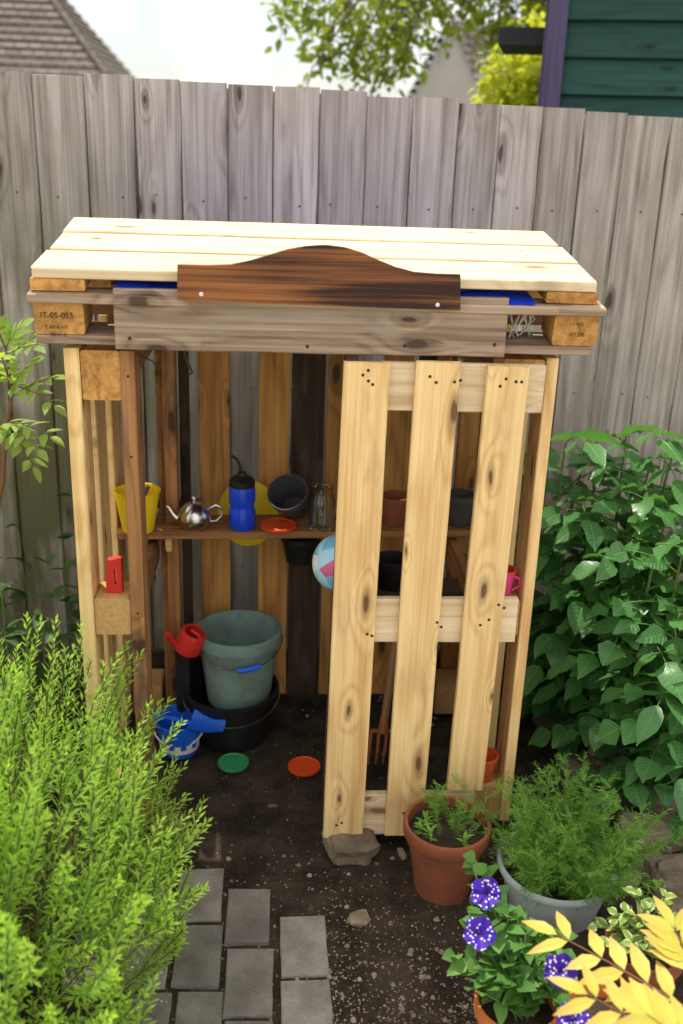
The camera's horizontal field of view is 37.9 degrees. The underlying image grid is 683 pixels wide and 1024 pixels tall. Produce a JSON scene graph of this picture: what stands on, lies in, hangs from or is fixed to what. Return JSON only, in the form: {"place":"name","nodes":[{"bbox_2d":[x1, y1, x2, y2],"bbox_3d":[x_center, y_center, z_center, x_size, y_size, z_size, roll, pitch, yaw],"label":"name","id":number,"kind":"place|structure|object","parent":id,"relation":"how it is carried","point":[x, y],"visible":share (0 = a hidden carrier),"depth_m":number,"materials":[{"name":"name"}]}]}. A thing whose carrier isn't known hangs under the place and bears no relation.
{"place":"outdoors","nodes":[
{"label":"outdoors","id":0,"kind":"place"},
{"bbox_2d":[62,868,332,1023],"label":"path","id":1,"kind":"structure","parent":0,"point":[248,993],"depth_m":2.12,"materials":[{"name":"grey stone"}]},
{"bbox_2d":[67,0,523,97],"label":"sky","id":2,"kind":"structure","parent":0,"point":[216,41],"materials":[{"name":"white"}]},
{"bbox_2d":[0,649,682,1023],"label":"soil","id":3,"kind":"structure","parent":0,"point":[282,809],"depth_m":2.44,"materials":[{"name":"brown soil"}]},
{"bbox_2d":[0,315,66,756],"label":"elder sapling","id":4,"kind":"object","parent":3,"relation":"on","point":[13,338],"visible":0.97,"depth_m":2.37,"materials":[{"name":"green plant"}]},
{"bbox_2d":[0,488,87,819],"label":"dark undergrowth","id":5,"kind":"object","parent":3,"relation":"on","point":[15,639],"visible":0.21,"depth_m":2.75,"materials":[{"name":"green plant"}]},
{"bbox_2d":[0,611,212,1023],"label":"rosemary bush","id":6,"kind":"object","parent":3,"relation":"on","point":[19,840],"visible":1,"depth_m":1.83,"materials":[{"name":"green plant"}]},
{"bbox_2d":[154,704,202,759],"bbox_3d":[-0.463,0.635,2.847,0.150,0.110,0.146,1,20,-4],"label":"sand bucket","id":7,"kind":"object","parent":3,"relation":"on","point":[186,742],"visible":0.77,"depth_m":2.81,"materials":[{"name":"blue plastic"}]},
{"bbox_2d":[153,708,225,732],"bbox_3d":[-0.435,0.588,2.802,0.216,0.032,0.079,6,20,11],"label":"toy spade","id":8,"kind":"object","parent":7,"relation":"on","point":[204,726],"visible":0.87,"depth_m":2.80,"materials":[{"name":"blue plastic"}]},
{"bbox_2d":[164,624,205,712],"bbox_3d":[-0.442,0.495,2.855,0.114,0.379,0.097,1,20,-4],"label":"red can","id":9,"kind":"object","parent":3,"relation":"on","point":[186,644],"visible":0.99,"depth_m":2.81,"materials":[{"name":"plastic"}]},
{"bbox_2d":[182,668,279,752],"bbox_3d":[-0.324,0.587,2.937,0.286,0.167,0.289,1,20,-4],"label":"black tub","id":10,"kind":"object","parent":3,"relation":"on","point":[246,729],"visible":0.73,"depth_m":2.85,"materials":[{"name":"plastic"}]},
{"bbox_2d":[196,610,282,708],"bbox_3d":[-0.298,0.441,2.893,0.256,0.228,0.262,1,20,-4],"label":"garden bucket","id":11,"kind":"object","parent":10,"relation":"in","point":[238,653],"visible":0.83,"depth_m":2.84,"materials":[{"name":"teal plastic"}]},
{"bbox_2d":[218,753,248,772],"bbox_3d":[-0.305,0.707,2.806,0.088,0.009,0.088,1,20,-4],"label":"plastic lid","id":12,"kind":"object","parent":3,"relation":"on","point":[233,762],"visible":1,"depth_m":2.80,"materials":[{"name":"green plastic"}]},
{"bbox_2d":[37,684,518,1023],"bbox_3d":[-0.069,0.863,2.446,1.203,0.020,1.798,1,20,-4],"label":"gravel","id":13,"kind":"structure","parent":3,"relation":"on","point":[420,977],"depth_m":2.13,"materials":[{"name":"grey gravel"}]},
{"bbox_2d":[288,756,320,776],"bbox_3d":[-0.105,0.716,2.800,0.092,0.009,0.092,1,20,-4],"label":"plastic lid","id":14,"kind":"object","parent":3,"relation":"on","point":[303,766],"visible":1,"depth_m":2.80,"materials":[{"name":"orange plastic"}]},
{"bbox_2d":[26,217,606,837],"bbox_3d":[-0.081,0.017,2.586,1.192,1.456,0.770,1,20,-4],"label":"pallet playhouse","id":15,"kind":"object","parent":3,"relation":"on","point":[310,297],"visible":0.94,"depth_m":2.27,"materials":[{"name":"brown wood"}]},
{"bbox_2d":[106,556,123,592],"bbox_3d":[-0.532,0.145,2.330,0.038,0.086,0.022,1,20,-4],"label":"red toy","id":16,"kind":"object","parent":15,"relation":"on","point":[114,581],"visible":1,"depth_m":2.32,"materials":[{"name":"plastic"}]},
{"bbox_2d":[113,483,160,533],"bbox_3d":[-0.547,-0.011,2.670,0.126,0.128,0.126,1,20,-4],"label":"yellow pot","id":17,"kind":"object","parent":15,"relation":"on","point":[152,491],"visible":0.45,"depth_m":2.65,"materials":[{"name":"plastic"}]},
{"bbox_2d":[166,495,222,530],"bbox_3d":[-0.401,-0.001,2.708,0.128,0.092,0.096,-14,25,-37],"label":"teapot","id":18,"kind":"object","parent":15,"relation":"on","point":[193,514],"visible":1,"depth_m":2.68,"materials":[{"name":"metal"}]},
{"bbox_2d":[229,454,254,531],"bbox_3d":[-0.269,-0.056,2.700,0.072,0.209,0.072,1,20,-4],"label":"drinking bottle","id":19,"kind":"object","parent":15,"relation":"on","point":[241,500],"visible":1,"depth_m":2.68,"materials":[{"name":"blue plastic"}]},
{"bbox_2d":[218,481,277,545],"bbox_3d":[-0.272,0.007,2.885,0.176,0.204,0.021,1,20,-4],"label":"yellow dish","id":20,"kind":"object","parent":15,"relation":"on","point":[262,505],"visible":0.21,"depth_m":2.88,"materials":[{"name":"plastic"}]},
{"bbox_2d":[260,518,295,532],"bbox_3d":[-0.174,0.037,2.745,0.100,0.009,0.100,1,20,-4],"label":"plastic lid","id":21,"kind":"object","parent":15,"relation":"on","point":[277,525],"visible":1,"depth_m":2.74,"materials":[{"name":"orange plastic"}]},
{"bbox_2d":[267,474,308,518],"bbox_3d":[-0.149,-0.037,2.762,0.115,0.133,0.132,1,20,-4],"label":"plant pot","id":22,"kind":"object","parent":15,"relation":"on","point":[287,495],"visible":1,"depth_m":2.77,"materials":[{"name":"grey plastic"}]},
{"bbox_2d":[281,538,318,565],"bbox_3d":[-0.121,0.105,2.911,0.112,0.080,0.112,1,20,-4],"label":"plant pot","id":23,"kind":"object","parent":15,"relation":"attached to","point":[299,551],"visible":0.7,"depth_m":2.88,"materials":[{"name":"black plastic"}]},
{"bbox_2d":[308,484,334,531],"bbox_3d":[-0.054,-0.012,2.735,0.072,0.117,0.072,1,20,-4],"label":"glass jar","id":24,"kind":"object","parent":15,"relation":"on","point":[321,517],"visible":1,"depth_m":2.71,"materials":[{"name":"clear glass"}]},
{"bbox_2d":[312,534,334,590],"bbox_3d":[0.001,0.124,2.414,0.145,0.145,0.145,1,20,-4],"label":"play ball","id":25,"kind":"object","parent":15,"relation":"on","point":[323,562],"visible":0.38,"depth_m":2.37,"materials":[{"name":"multicoloured plastic"}]},
{"bbox_2d":[377,550,402,591],"bbox_3d":[0.126,0.147,2.462,0.096,0.075,0.096,1,20,-4],"label":"plant pot","id":26,"kind":"object","parent":15,"relation":"on","point":[389,570],"visible":0.66,"depth_m":2.43,"materials":[{"name":"black plastic"}]},
{"bbox_2d":[382,490,406,526],"bbox_3d":[0.151,-0.007,2.788,0.088,0.085,0.088,1,20,-4],"label":"plant pot","id":27,"kind":"object","parent":15,"relation":"on","point":[394,506],"visible":0.81,"depth_m":2.77,"materials":[{"name":"ceramic"}]},
{"bbox_2d":[321,354,545,837],"bbox_3d":[0.192,0.225,2.331,0.446,1.228,0.118,1,20,-4],"label":"door","id":28,"kind":"structure","parent":15,"relation":"in","point":[420,618],"depth_m":2.24,"materials":[{"name":"brown wood"}]},
{"bbox_2d":[448,488,473,526],"bbox_3d":[0.333,-0.009,2.804,0.092,0.090,0.092,1,20,-4],"label":"plant pot","id":29,"kind":"object","parent":15,"relation":"on","point":[460,507],"visible":0.75,"depth_m":2.78,"materials":[{"name":"grey plastic"}]},
{"bbox_2d":[483,747,498,782],"bbox_3d":[0.366,0.656,2.572,0.078,0.070,0.078,1,20,-4],"label":"toy pot","id":30,"kind":"object","parent":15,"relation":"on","point":[492,757],"visible":0.43,"depth_m":2.56,"materials":[{"name":"orange plastic"}]},
{"bbox_2d":[505,564,520,595],"bbox_3d":[0.394,0.165,2.398,0.070,0.063,0.061,1,20,-4],"label":"toy cup","id":31,"kind":"object","parent":15,"relation":"on","point":[511,572],"visible":0.38,"depth_m":2.38,"materials":[{"name":"pink plastic"}]},
{"bbox_2d":[321,828,380,865],"bbox_3d":[0.022,0.827,2.488,0.145,0.078,0.122,1,20,-4],"label":"rough stone","id":32,"kind":"object","parent":3,"relation":"on","point":[345,849],"visible":0.8,"depth_m":2.44,"materials":[{"name":"grey stone"}]},
{"bbox_2d":[347,909,370,925],"bbox_3d":[0.039,0.924,2.260,0.052,0.026,0.040,-5,21,-18],"label":"loose stone","id":33,"kind":"object","parent":3,"relation":"on","point":[361,917],"visible":1,"depth_m":2.25,"materials":[{"name":"beige stone"}]},
{"bbox_2d":[368,642,396,764],"bbox_3d":[0.140,0.471,2.913,0.076,0.441,0.313,5,20,8],"label":"garden fork","id":34,"kind":"object","parent":3,"relation":"on","point":[383,724],"visible":0.69,"depth_m":2.86,"materials":[{"name":"brown wood"}]},
{"bbox_2d":[397,847,406,859],"bbox_3d":[0.151,0.853,2.483,0.017,0.015,0.042,-5,21,-19],"label":"loose stone","id":35,"kind":"object","parent":3,"relation":"on","point":[402,854],"visible":1,"depth_m":2.48,"materials":[{"name":"grey stone"}]},
{"bbox_2d":[403,779,491,905],"bbox_3d":[0.246,0.766,2.338,0.206,0.278,0.206,1,20,-4],"label":"terracotta pot","id":36,"kind":"object","parent":3,"relation":"on","point":[441,840],"visible":0.98,"depth_m":2.31,"materials":[{"name":"ceramic"}]},
{"bbox_2d":[442,850,590,1023],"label":"petunia pot","id":37,"kind":"object","parent":3,"relation":"on","point":[512,984],"visible":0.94,"depth_m":1.87,"materials":[{"name":"orange ceramic"}]},
{"bbox_2d":[452,749,682,935],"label":"garden tub","id":38,"kind":"object","parent":3,"relation":"on","point":[569,868],"visible":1,"depth_m":2.24,"materials":[{"name":"plastic"}]},
{"bbox_2d":[498,424,682,852],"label":"leafy shrub","id":39,"kind":"object","parent":3,"relation":"on","point":[605,640],"visible":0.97,"depth_m":2.65,"materials":[{"name":"green plant"}]},
{"bbox_2d":[522,895,682,1023],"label":"golden leaf plant","id":40,"kind":"object","parent":3,"relation":"on","point":[600,996],"visible":0.94,"depth_m":1.67,"materials":[{"name":"yellow plant"}]},
{"bbox_2d":[531,715,682,929],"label":"stone border","id":41,"kind":"object","parent":3,"relation":"on","point":[667,867],"visible":0.36,"depth_m":2.41,"materials":[{"name":"grey stone"}]},
{"bbox_2d":[587,886,682,996],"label":"variegated plant pot","id":42,"kind":"object","parent":3,"relation":"on","point":[623,928],"visible":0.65,"depth_m":1.98,"materials":[{"name":"ceramic"}]},
{"bbox_2d":[407,19,516,103],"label":"gable house","id":43,"kind":"structure","parent":0,"point":[452,76],"depth_m":20.24,"materials":[{"name":"paint"}]},
{"bbox_2d":[498,0,682,117],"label":"garden shed","id":44,"kind":"structure","parent":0,"point":[621,56],"depth_m":3.92,"materials":[{"name":"wood"}]},
{"label":"ground","id":45,"kind":"structure","parent":0,"visible":0},
{"bbox_2d":[0,0,134,80],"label":"bungalow","id":46,"kind":"object","parent":45,"relation":"on","point":[53,37],"visible":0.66,"depth_m":18.40,"materials":[{"name":"tile"}]},
{"bbox_2d":[0,71,682,653],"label":"timber fence","id":47,"kind":"object","parent":45,"relation":"on","point":[598,197],"visible":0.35,"depth_m":2.92,"materials":[{"name":"grey wood"}]},
{"bbox_2d":[260,0,546,105],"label":"garden tree","id":48,"kind":"object","parent":45,"relation":"on","point":[518,85],"visible":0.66,"depth_m":5.97,"materials":[{"name":"green plant"}]}
]}

